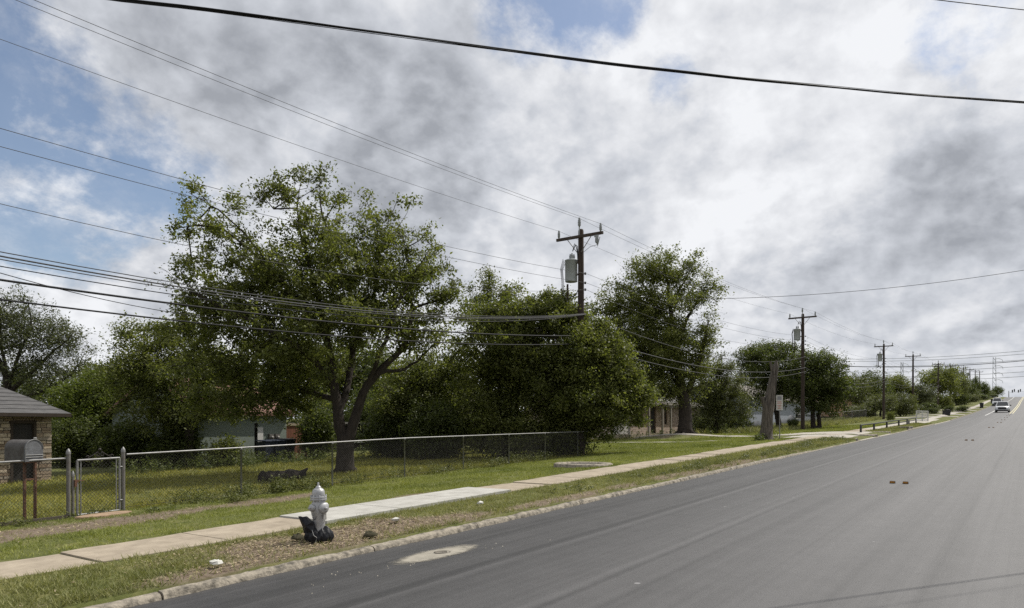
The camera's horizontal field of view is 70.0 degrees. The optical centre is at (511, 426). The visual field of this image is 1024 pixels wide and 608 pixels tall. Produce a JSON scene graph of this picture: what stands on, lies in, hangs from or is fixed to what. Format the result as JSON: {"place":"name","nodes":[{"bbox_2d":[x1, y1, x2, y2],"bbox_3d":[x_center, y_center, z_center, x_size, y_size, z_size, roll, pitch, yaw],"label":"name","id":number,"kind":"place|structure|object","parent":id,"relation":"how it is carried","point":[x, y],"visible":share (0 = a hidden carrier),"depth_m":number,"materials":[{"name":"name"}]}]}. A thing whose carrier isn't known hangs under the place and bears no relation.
{"place":"outdoors","nodes":[
{"label":"outdoors","id":0,"kind":"place"},
{"bbox_2d":[0,436,632,521],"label":"yard grass","id":1,"kind":"structure","parent":0,"point":[104,488],"depth_m":24.54,"materials":[{"name":"green plant"}]},
{"bbox_2d":[0,397,999,579],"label":"sidewalk","id":2,"kind":"structure","parent":0,"point":[116,551],"depth_m":12.41,"materials":[{"name":"concrete"}]},
{"bbox_2d":[0,397,1005,607],"bbox_3d":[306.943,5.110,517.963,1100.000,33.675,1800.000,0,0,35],"label":"ground","id":3,"kind":"structure","parent":0,"point":[204,577],"depth_m":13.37,"materials":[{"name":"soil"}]},
{"bbox_2d":[4,437,43,519],"bbox_3d":[-9.685,1.104,14.513,0.636,1.776,0.377,0,0,22],"label":"mailbox","id":4,"kind":"object","parent":3,"relation":"on","point":[24,450],"visible":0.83,"depth_m":14.42,"materials":[{"name":"metal"}]},
{"bbox_2d":[24,437,43,461],"bbox_3d":[-9.409,0.456,14.394,0.034,0.480,0.368,0,0,22],"label":"door","id":5,"kind":"structure","parent":4,"relation":"in","point":[33,449],"depth_m":14.38,"materials":[{"name":"metal"}]},
{"bbox_2d":[0,457,65,521],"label":"chain link fence","id":6,"kind":"object","parent":3,"relation":"on","point":[39,460],"visible":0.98,"depth_m":14.36,"materials":[{"name":"metal"}]},
{"bbox_2d":[0,367,67,419],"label":"leafy tree","id":7,"kind":"object","parent":3,"relation":"on","point":[35,385],"visible":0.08,"depth_m":54.25,"materials":[{"name":"green plant"}]},
{"bbox_2d":[0,515,69,525],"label":"edging board","id":8,"kind":"object","parent":3,"relation":"on","point":[45,519],"visible":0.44,"depth_m":14.45,"materials":[{"name":"brown wood"}]},
{"bbox_2d":[0,387,71,483],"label":"stone house","id":9,"kind":"structure","parent":3,"relation":"on","point":[22,417],"depth_m":26.99,"materials":[{"name":"beige stone"}]},
{"bbox_2d":[0,279,103,404],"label":"wide tree","id":10,"kind":"object","parent":3,"relation":"on","point":[10,320],"visible":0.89,"depth_m":41.73,"materials":[{"name":"green plant"}]},
{"bbox_2d":[66,448,70,516],"bbox_3d":[-9.039,1.185,14.899,0.090,1.470,0.090,0,0,35],"label":"gate post","id":11,"kind":"object","parent":3,"relation":"on","point":[68,480],"visible":0.84,"depth_m":14.87,"materials":[{"name":"metal"}]},
{"bbox_2d":[71,471,74,517],"bbox_3d":[-8.989,1.411,14.968,0.067,1.006,0.067,0,0,35],"label":"gate stop post","id":12,"kind":"object","parent":3,"relation":"on","point":[72,493],"visible":0.88,"depth_m":14.94,"materials":[{"name":"metal"}]},
{"bbox_2d":[50,408,103,467],"bbox_3d":[-21.922,0.815,36.443,3.284,3.449,3.236,0,0,35],"label":"shrub","id":13,"kind":"object","parent":3,"relation":"on","point":[74,437],"visible":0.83,"depth_m":36.07,"materials":[{"name":"green plant"}]},
{"bbox_2d":[36,365,136,436],"bbox_3d":[-22.084,-0.607,39.983,6.733,5.562,6.059,0,0,35],"label":"bright shrub","id":14,"kind":"object","parent":3,"relation":"on","point":[74,399],"visible":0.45,"depth_m":38.82,"materials":[{"name":"green plant"}]},
{"bbox_2d":[74,511,131,519],"bbox_3d":[-8.310,1.824,14.897,0.506,0.105,1.151,0,0,35],"label":"stepping stone","id":15,"kind":"object","parent":3,"relation":"on","point":[104,514],"visible":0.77,"depth_m":14.79,"materials":[{"name":"stone"}]},
{"bbox_2d":[86,415,157,467],"bbox_3d":[-19.003,0.989,36.011,3.791,3.437,3.867,0,0,35],"label":"shrub","id":16,"kind":"object","parent":3,"relation":"on","point":[115,439],"visible":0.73,"depth_m":35.32,"materials":[{"name":"green plant"}]},
{"bbox_2d":[121,447,125,509],"bbox_3d":[-8.400,1.158,15.797,0.090,1.437,0.090,0,0,35],"label":"gate post","id":17,"kind":"object","parent":3,"relation":"on","point":[123,450],"visible":0.88,"depth_m":15.77,"materials":[{"name":"metal"}]},
{"bbox_2d":[74,448,122,515],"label":"garden gate","id":18,"kind":"structure","parent":17,"relation":"attached to","point":[77,481],"depth_m":15.36,"materials":[{"name":"metal"}]},
{"bbox_2d":[0,491,256,526],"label":"gate weeds","id":19,"kind":"object","parent":3,"relation":"on","point":[151,508],"visible":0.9,"depth_m":16.14,"materials":[{"name":"green plant"}]},
{"bbox_2d":[81,310,265,466],"bbox_3d":[-15.315,-1.667,33.550,7.926,7.527,6.113,0,0,-7],"label":"yard tree","id":20,"kind":"object","parent":3,"relation":"on","point":[141,364],"visible":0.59,"depth_m":32.60,"materials":[{"name":"green plant"}]},
{"bbox_2d":[137,420,211,467],"bbox_3d":[-15.397,1.004,33.852,3.099,2.998,3.265,0,0,35],"label":"shrub","id":21,"kind":"object","parent":3,"relation":"on","point":[172,440],"visible":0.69,"depth_m":33.27,"materials":[{"name":"green plant"}]},
{"bbox_2d":[104,378,293,465],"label":"green house","id":22,"kind":"structure","parent":3,"relation":"on","point":[261,431],"depth_m":36.21,"materials":[{"name":"green"}]},
{"bbox_2d":[199,431,249,466],"bbox_3d":[-13.255,1.219,33.666,2.489,2.093,2.186,0,0,35],"label":"shrub","id":23,"kind":"object","parent":3,"relation":"on","point":[230,442],"visible":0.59,"depth_m":33.36,"materials":[{"name":"green plant"}]},
{"bbox_2d":[255,440,275,461],"bbox_3d":[-12.098,1.215,35.841,0.818,1.104,0.660,0,0,30],"label":"trash bin","id":24,"kind":"object","parent":3,"relation":"on","point":[265,442],"visible":0.65,"depth_m":35.59,"materials":[{"name":"black plastic"}]},
{"bbox_2d":[268,439,285,461],"bbox_3d":[-11.748,1.204,36.334,0.818,1.104,0.660,0,0,30],"label":"trash bin","id":25,"kind":"object","parent":3,"relation":"on","point":[279,442],"visible":0.42,"depth_m":36.12,"materials":[{"name":"black plastic"}]},
{"bbox_2d":[258,468,307,482],"bbox_3d":[-7.137,1.553,22.989,0.438,0.438,1.774,0,0,35],"label":"log","id":26,"kind":"object","parent":3,"relation":"on","point":[298,472],"visible":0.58,"depth_m":22.75,"materials":[{"name":"black wood"}]},
{"bbox_2d":[276,438,296,458],"bbox_3d":[-11.387,1.153,36.840,0.818,1.104,0.660,0,0,30],"label":"trash bin","id":27,"kind":"object","parent":3,"relation":"on","point":[290,441],"visible":0.44,"depth_m":36.65,"materials":[{"name":"black plastic"}]},
{"bbox_2d":[286,423,306,457],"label":"red shed","id":28,"kind":"structure","parent":3,"relation":"on","point":[290,430],"depth_m":39.44,"materials":[{"name":"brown wood"}]},
{"bbox_2d":[2,448,596,525],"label":"fence weeds","id":29,"kind":"object","parent":3,"relation":"on","point":[279,487],"visible":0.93,"depth_m":19.15,"materials":[{"name":"green plant"}]},
{"bbox_2d":[127,160,478,472],"bbox_3d":[-7.197,-3.903,26.680,11.854,11.832,8.297,0,0,7],"label":"shade tree","id":30,"kind":"object","parent":3,"relation":"on","point":[264,275],"visible":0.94,"depth_m":26.01,"materials":[{"name":"green plant"}]},
{"bbox_2d":[243,336,372,421],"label":"leafy tree","id":31,"kind":"object","parent":3,"relation":"on","point":[342,386],"visible":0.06,"depth_m":57.29,"materials":[{"name":"green plant"}]},
{"bbox_2d":[296,381,332,421],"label":"shrub","id":32,"kind":"object","parent":3,"relation":"on","point":[330,407],"visible":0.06,"depth_m":49.43,"materials":[{"name":"green plant"}]},
{"bbox_2d":[291,401,344,458],"bbox_3d":[-9.790,0.340,36.977,3.044,3.506,2.754,0,0,17],"label":"shrub","id":33,"kind":"object","parent":3,"relation":"on","point":[318,428],"visible":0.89,"depth_m":36.64,"materials":[{"name":"green plant"}]},
{"bbox_2d":[308,482,328,530],"bbox_3d":[-2.849,1.286,10.808,0.291,0.920,0.298,0,0,-7],"label":"fire hydrant","id":34,"kind":"object","parent":3,"relation":"on","point":[318,507],"visible":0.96,"depth_m":10.72,"materials":[{"name":"silver metal"}]},
{"bbox_2d":[298,516,333,543],"bbox_3d":[-2.881,1.520,10.799,0.400,0.408,0.453,0,0,35],"label":"plastic bag","id":35,"kind":"object","parent":34,"relation":"attached to","point":[313,535],"visible":0.92,"depth_m":10.70,"materials":[{"name":"black plastic"}]},
{"bbox_2d":[288,422,369,452],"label":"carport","id":36,"kind":"object","parent":3,"relation":"on","point":[356,445],"visible":0.02,"depth_m":47.68,"materials":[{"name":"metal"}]},
{"bbox_2d":[126,431,588,507],"bbox_3d":[-2.441,1.028,24.178,0.060,1.660,20.421,0,0,35],"label":"chain link fence","id":37,"kind":"object","parent":3,"relation":"on","point":[338,442],"visible":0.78,"depth_m":20.71,"materials":[{"name":"metal"}]},
{"bbox_2d":[343,375,376,447],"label":"shrub","id":38,"kind":"object","parent":3,"relation":"on","point":[347,412],"visible":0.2,"depth_m":48.33,"materials":[{"name":"green plant"}]},
{"bbox_2d":[320,335,415,413],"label":"leafy tree","id":39,"kind":"object","parent":3,"relation":"on","point":[367,368],"visible":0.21,"depth_m":57.86,"materials":[{"name":"green plant"}]},
{"bbox_2d":[0,459,743,606],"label":"leaf litter","id":40,"kind":"object","parent":3,"relation":"on","point":[376,530],"visible":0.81,"depth_m":10.96,"materials":[{"name":"plant"}]},
{"bbox_2d":[355,398,426,458],"bbox_3d":[-5.872,0.311,35.910,4.035,3.772,3.813,0,0,35],"label":"shrub","id":41,"kind":"object","parent":3,"relation":"on","point":[379,428],"visible":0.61,"depth_m":35.24,"materials":[{"name":"green plant"}]},
{"bbox_2d":[364,333,495,428],"bbox_3d":[-3.869,-1.735,35.441,6.511,6.892,5.966,0,0,35],"label":"yard tree","id":42,"kind":"object","parent":3,"relation":"on","point":[421,382],"visible":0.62,"depth_m":34.76,"materials":[{"name":"green plant"}]},
{"bbox_2d":[392,390,476,459],"bbox_3d":[-3.397,0.259,33.503,3.910,3.733,3.809,0,0,35],"label":"shrub","id":43,"kind":"object","parent":3,"relation":"on","point":[437,424],"visible":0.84,"depth_m":32.88,"materials":[{"name":"green plant"}]},
{"bbox_2d":[91,425,781,475],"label":"yard weeds","id":44,"kind":"object","parent":3,"relation":"on","point":[758,437],"visible":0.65,"depth_m":32.69,"materials":[{"name":"green plant"}]},
{"bbox_2d":[406,353,484,417],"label":"leafy tree","id":45,"kind":"object","parent":3,"relation":"on","point":[453,395],"visible":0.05,"depth_m":58.38,"materials":[{"name":"green plant"}]},
{"bbox_2d":[0,422,931,607],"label":"verge grass","id":46,"kind":"structure","parent":3,"relation":"on","point":[167,565],"depth_m":10.39,"materials":[{"name":"green plant"}]},
{"bbox_2d":[461,263,528,386],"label":"thin tree","id":47,"kind":"object","parent":3,"relation":"on","point":[489,281],"visible":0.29,"depth_m":40.72,"materials":[{"name":"green plant"}]},
{"bbox_2d":[441,286,571,457],"bbox_3d":[0.077,-2.211,33.279,6.713,8.296,5.649,0,0,-7],"label":"hedge tree","id":48,"kind":"object","parent":3,"relation":"on","point":[501,367],"visible":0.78,"depth_m":32.45,"materials":[{"name":"green plant"}]},
{"bbox_2d":[84,398,1004,607],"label":"kerb","id":49,"kind":"structure","parent":3,"relation":"on","point":[182,590],"depth_m":10.57,"materials":[{"name":"concrete"}]},
{"bbox_2d":[504,284,632,455],"bbox_3d":[2.544,-2.298,32.532,5.826,8.389,5.014,0,0,35],"label":"hedge tree","id":50,"kind":"object","parent":3,"relation":"on","point":[562,409],"visible":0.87,"depth_m":31.81,"materials":[{"name":"green plant"}]},
{"bbox_2d":[556,217,602,453],"bbox_3d":[3.021,-3.667,32.377,2.360,11.114,0.615,0,0,35],"label":"utility pole","id":51,"kind":"object","parent":3,"relation":"on","point":[571,263],"visible":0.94,"depth_m":32.35,"materials":[{"name":"wood"}]},
{"bbox_2d":[0,273,240,319],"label":"telephone cable","id":52,"kind":"object","parent":51,"relation":"attached to","point":[112,301],"visible":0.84,"depth_m":18.86,"materials":[{"name":"black rubber"}]},
{"bbox_2d":[0,39,556,230],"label":"power line","id":53,"kind":"object","parent":51,"relation":"attached to","point":[244,126],"visible":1,"depth_m":19.41,"materials":[{"name":"metal"}]},
{"bbox_2d":[0,299,569,344],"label":"telephone cable","id":54,"kind":"object","parent":51,"relation":"attached to","point":[249,327],"visible":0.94,"depth_m":18.11,"materials":[{"name":"black rubber"}]},
{"bbox_2d":[0,266,581,321],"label":"telephone cable","id":55,"kind":"object","parent":51,"relation":"attached to","point":[257,305],"visible":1,"depth_m":18.39,"materials":[{"name":"metal"}]},
{"bbox_2d":[0,255,583,317],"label":"telephone cable","id":56,"kind":"object","parent":51,"relation":"attached to","point":[254,297],"visible":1,"depth_m":18.13,"materials":[{"name":"metal"}]},
{"bbox_2d":[0,251,583,316],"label":"telephone cable","id":57,"kind":"object","parent":51,"relation":"attached to","point":[256,294],"visible":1,"depth_m":18.26,"materials":[{"name":"metal"}]},
{"bbox_2d":[0,146,584,282],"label":"power line","id":58,"kind":"object","parent":51,"relation":"attached to","point":[251,211],"visible":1,"depth_m":18.05,"materials":[{"name":"metal"}]},
{"bbox_2d":[0,279,585,335],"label":"telephone cable","id":59,"kind":"object","parent":51,"relation":"attached to","point":[60,288],"visible":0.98,"depth_m":18.05,"materials":[{"name":"black rubber"}]},
{"bbox_2d":[0,259,585,318],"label":"telephone cable","id":60,"kind":"object","parent":51,"relation":"attached to","point":[244,298],"visible":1,"depth_m":17.95,"materials":[{"name":"metal"}]},
{"bbox_2d":[0,128,585,273],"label":"power line","id":61,"kind":"object","parent":51,"relation":"attached to","point":[253,198],"visible":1,"depth_m":17.98,"materials":[{"name":"metal"}]},
{"bbox_2d":[0,203,585,290],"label":"power line","id":62,"kind":"object","parent":51,"relation":"attached to","point":[242,256],"visible":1,"depth_m":17.95,"materials":[{"name":"metal"}]},
{"bbox_2d":[16,0,576,217],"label":"power line","id":63,"kind":"object","parent":51,"relation":"attached to","point":[258,97],"visible":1,"depth_m":18.50,"materials":[{"name":"metal"}]},
{"bbox_2d":[35,0,597,222],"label":"power line","id":64,"kind":"object","parent":51,"relation":"attached to","point":[279,100],"visible":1,"depth_m":17.65,"materials":[{"name":"metal"}]},
{"bbox_2d":[632,350,805,371],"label":"telephone cable","id":65,"kind":"object","parent":51,"relation":"attached to","point":[701,366],"visible":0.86,"depth_m":42.84,"materials":[{"name":"metal"}]},
{"bbox_2d":[554,462,612,467],"bbox_3d":[2.356,1.318,24.194,1.960,0.220,1.960,0,0,35],"label":"manhole","id":66,"kind":"object","parent":3,"relation":"on","point":[573,464],"visible":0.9,"depth_m":23.62,"materials":[{"name":"concrete"}]},
{"bbox_2d":[558,311,665,446],"bbox_3d":[4.428,-1.875,32.693,4.561,6.588,4.687,0,0,35],"label":"hedge tree","id":67,"kind":"object","parent":3,"relation":"on","point":[640,396],"visible":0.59,"depth_m":32.23,"materials":[{"name":"green plant"}]},
{"bbox_2d":[523,389,707,438],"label":"stone front house","id":68,"kind":"structure","parent":3,"relation":"on","point":[668,420],"depth_m":60.98,"materials":[{"name":"grey stone"}]},
{"bbox_2d":[651,406,654,432],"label":"door","id":69,"kind":"structure","parent":68,"relation":"in","point":[653,408],"depth_m":60.98,"materials":[{"name":"wood"}]},
{"bbox_2d":[584,241,734,433],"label":"old tree","id":70,"kind":"object","parent":3,"relation":"on","point":[681,388],"visible":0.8,"depth_m":53.65,"materials":[{"name":"green plant"}]},
{"bbox_2d":[545,435,846,492],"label":"verge weeds","id":71,"kind":"object","parent":3,"relation":"on","point":[807,444],"visible":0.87,"depth_m":23.85,"materials":[{"name":"green plant"}]},
{"bbox_2d":[674,350,761,433],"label":"olive tree","id":72,"kind":"object","parent":3,"relation":"on","point":[718,400],"visible":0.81,"depth_m":57.37,"materials":[{"name":"green plant"}]},
{"bbox_2d":[723,416,753,428],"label":"shrub","id":73,"kind":"object","parent":3,"relation":"on","point":[739,423],"visible":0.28,"depth_m":65.04,"materials":[{"name":"green plant"}]},
{"bbox_2d":[690,381,816,424],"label":"grey house","id":74,"kind":"structure","parent":3,"relation":"on","point":[786,413],"depth_m":87.78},
{"bbox_2d":[759,360,778,439],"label":"dead trunk","id":75,"kind":"object","parent":3,"relation":"on","point":[768,401],"visible":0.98,"depth_m":40.57,"materials":[{"name":"grey wood"}]},
{"bbox_2d":[727,338,812,425],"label":"flat topped tree","id":76,"kind":"object","parent":3,"relation":"on","point":[763,354],"visible":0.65,"depth_m":69.00,"materials":[{"name":"green plant"}]},
{"bbox_2d":[776,395,782,438],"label":"street sign","id":77,"kind":"object","parent":3,"relation":"on","point":[779,402],"visible":0.95,"depth_m":41.23,"materials":[{"name":"metal"}]},
{"bbox_2d":[788,308,816,429],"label":"utility pole","id":78,"kind":"object","parent":3,"relation":"on","point":[797,330],"visible":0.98,"depth_m":63.77,"materials":[{"name":"wood"}]},
{"bbox_2d":[777,346,865,427],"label":"twin trunk tree","id":79,"kind":"object","parent":3,"relation":"on","point":[824,382],"visible":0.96,"depth_m":65.63,"materials":[{"name":"green plant"}]},
{"bbox_2d":[798,410,875,423],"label":"chain link fence","id":80,"kind":"object","parent":3,"relation":"on","point":[851,413],"visible":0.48,"depth_m":92.51,"materials":[{"name":"metal"}]},
{"bbox_2d":[835,370,881,412],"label":"leafy tree","id":81,"kind":"object","parent":3,"relation":"on","point":[862,394],"visible":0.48,"depth_m":113.78,"materials":[{"name":"green plant"}]},
{"bbox_2d":[841,405,879,417],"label":"shrub","id":82,"kind":"object","parent":3,"relation":"on","point":[870,411],"visible":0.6,"depth_m":107.05,"materials":[{"name":"green plant"}]},
{"bbox_2d":[857,364,897,415],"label":"leafy tree","id":83,"kind":"object","parent":3,"relation":"on","point":[878,389],"visible":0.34,"depth_m":123.74,"materials":[{"name":"green plant"}]},
{"bbox_2d":[874,340,892,418],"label":"utility pole","id":84,"kind":"object","parent":3,"relation":"on","point":[880,354],"visible":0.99,"depth_m":98.60,"materials":[{"name":"wood"}]},
{"bbox_2d":[858,393,909,416],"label":"leafy tree","id":85,"kind":"object","parent":3,"relation":"on","point":[876,402],"visible":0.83,"depth_m":107.31,"materials":[{"name":"green plant"}]},
{"bbox_2d":[860,417,916,431],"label":"pipe barrier","id":86,"kind":"object","parent":3,"relation":"on","point":[907,421],"visible":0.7,"depth_m":59.34,"materials":[{"name":"grey metal"}]},
{"bbox_2d":[880,372,917,397],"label":"leafy tree","id":87,"kind":"object","parent":3,"relation":"on","point":[900,383],"visible":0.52,"depth_m":132.98,"materials":[{"name":"green plant"}]},
{"bbox_2d":[885,390,922,416],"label":"shrub","id":88,"kind":"object","parent":3,"relation":"on","point":[906,409],"visible":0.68,"depth_m":110.79,"materials":[{"name":"green plant"}]},
{"bbox_2d":[905,352,920,412],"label":"utility pole","id":89,"kind":"object","parent":3,"relation":"on","point":[913,359],"visible":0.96,"depth_m":122.54,"materials":[{"name":"wood"}]},
{"bbox_2d":[907,380,940,410],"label":"leafy tree","id":90,"kind":"object","parent":3,"relation":"on","point":[927,395],"visible":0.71,"depth_m":133.77,"materials":[{"name":"green plant"}]},
{"bbox_2d":[911,363,966,398],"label":"leafy tree","id":91,"kind":"object","parent":3,"relation":"on","point":[944,379],"visible":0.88,"depth_m":163.38,"materials":[{"name":"green plant"}]},
{"bbox_2d":[934,392,954,408],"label":"shrub","id":92,"kind":"object","parent":3,"relation":"on","point":[946,399],"visible":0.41,"depth_m":158.22,"materials":[{"name":"green plant"}]},
{"bbox_2d":[944,364,971,404],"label":"leafy tree","id":93,"kind":"object","parent":3,"relation":"on","point":[964,384],"visible":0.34,"depth_m":183.45,"materials":[{"name":"green plant"}]},
{"bbox_2d":[949,394,972,404],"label":"shrub","id":94,"kind":"object","parent":3,"relation":"on","point":[962,400],"visible":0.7,"depth_m":183.60,"materials":[{"name":"green plant"}]},
{"bbox_2d":[980,380,990,394],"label":"leafy tree","id":95,"kind":"object","parent":3,"relation":"on","point":[984,387],"visible":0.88,"depth_m":261.34,"materials":[{"name":"green plant"}]},
{"bbox_2d":[0,0,1023,418],"label":"sky","id":96,"kind":"structure","parent":0,"point":[787,190],"materials":[{"name":"white"}]},
{"bbox_2d":[129,397,1023,607],"bbox_3d":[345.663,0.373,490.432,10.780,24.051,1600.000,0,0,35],"label":"road","id":97,"kind":"structure","parent":0,"point":[850,525],"depth_m":10.05,"materials":[{"name":"grey asphalt"}]},
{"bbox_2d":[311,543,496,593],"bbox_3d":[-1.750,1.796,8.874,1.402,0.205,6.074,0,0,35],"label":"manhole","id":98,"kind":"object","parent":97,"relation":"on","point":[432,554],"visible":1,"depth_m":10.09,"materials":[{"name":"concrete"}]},
{"bbox_2d":[994,401,1010,412],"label":"car","id":99,"kind":"object","parent":97,"relation":"on","point":[1002,406],"visible":0.99,"depth_m":116.66,"materials":[{"name":"white paint"}]},
{"bbox_2d":[635,433,825,437],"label":"garden path","id":100,"kind":"structure","parent":0,"point":[719,435],"depth_m":51.64,"materials":[{"name":"concrete"}]},
{"bbox_2d":[694,415,883,433],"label":"tall grass","id":101,"kind":"structure","parent":0,"point":[786,426],"depth_m":69.76,"materials":[{"name":"green plant"}]},
{"bbox_2d":[784,434,875,440],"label":"driveway","id":102,"kind":"structure","parent":0,"point":[844,436],"depth_m":43.65,"materials":[{"name":"concrete"}]},
{"bbox_2d":[776,431,890,436],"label":"driveway","id":103,"kind":"structure","parent":0,"point":[842,432],"depth_m":49.32,"materials":[{"name":"concrete"}]},
{"bbox_3d":[16.132,-3.336,13.500,0.372,10.050,0.340,0,0,35],"label":"utility pole","id":104,"kind":"object","parent":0,"visible":0},
{"bbox_2d":[110,0,1023,103],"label":"overhead cable","id":105,"kind":"object","parent":104,"relation":"attached to","point":[197,8],"visible":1,"depth_m":6.82,"materials":[{"name":"black rubber"}]},
{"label":"utility pole","id":106,"kind":"object","parent":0,"visible":0},
{"bbox_2d":[717,270,1022,298],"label":"overhead wire","id":107,"kind":"object","parent":106,"relation":"attached to","point":[864,290],"visible":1,"depth_m":47.66,"materials":[{"name":"metal"}]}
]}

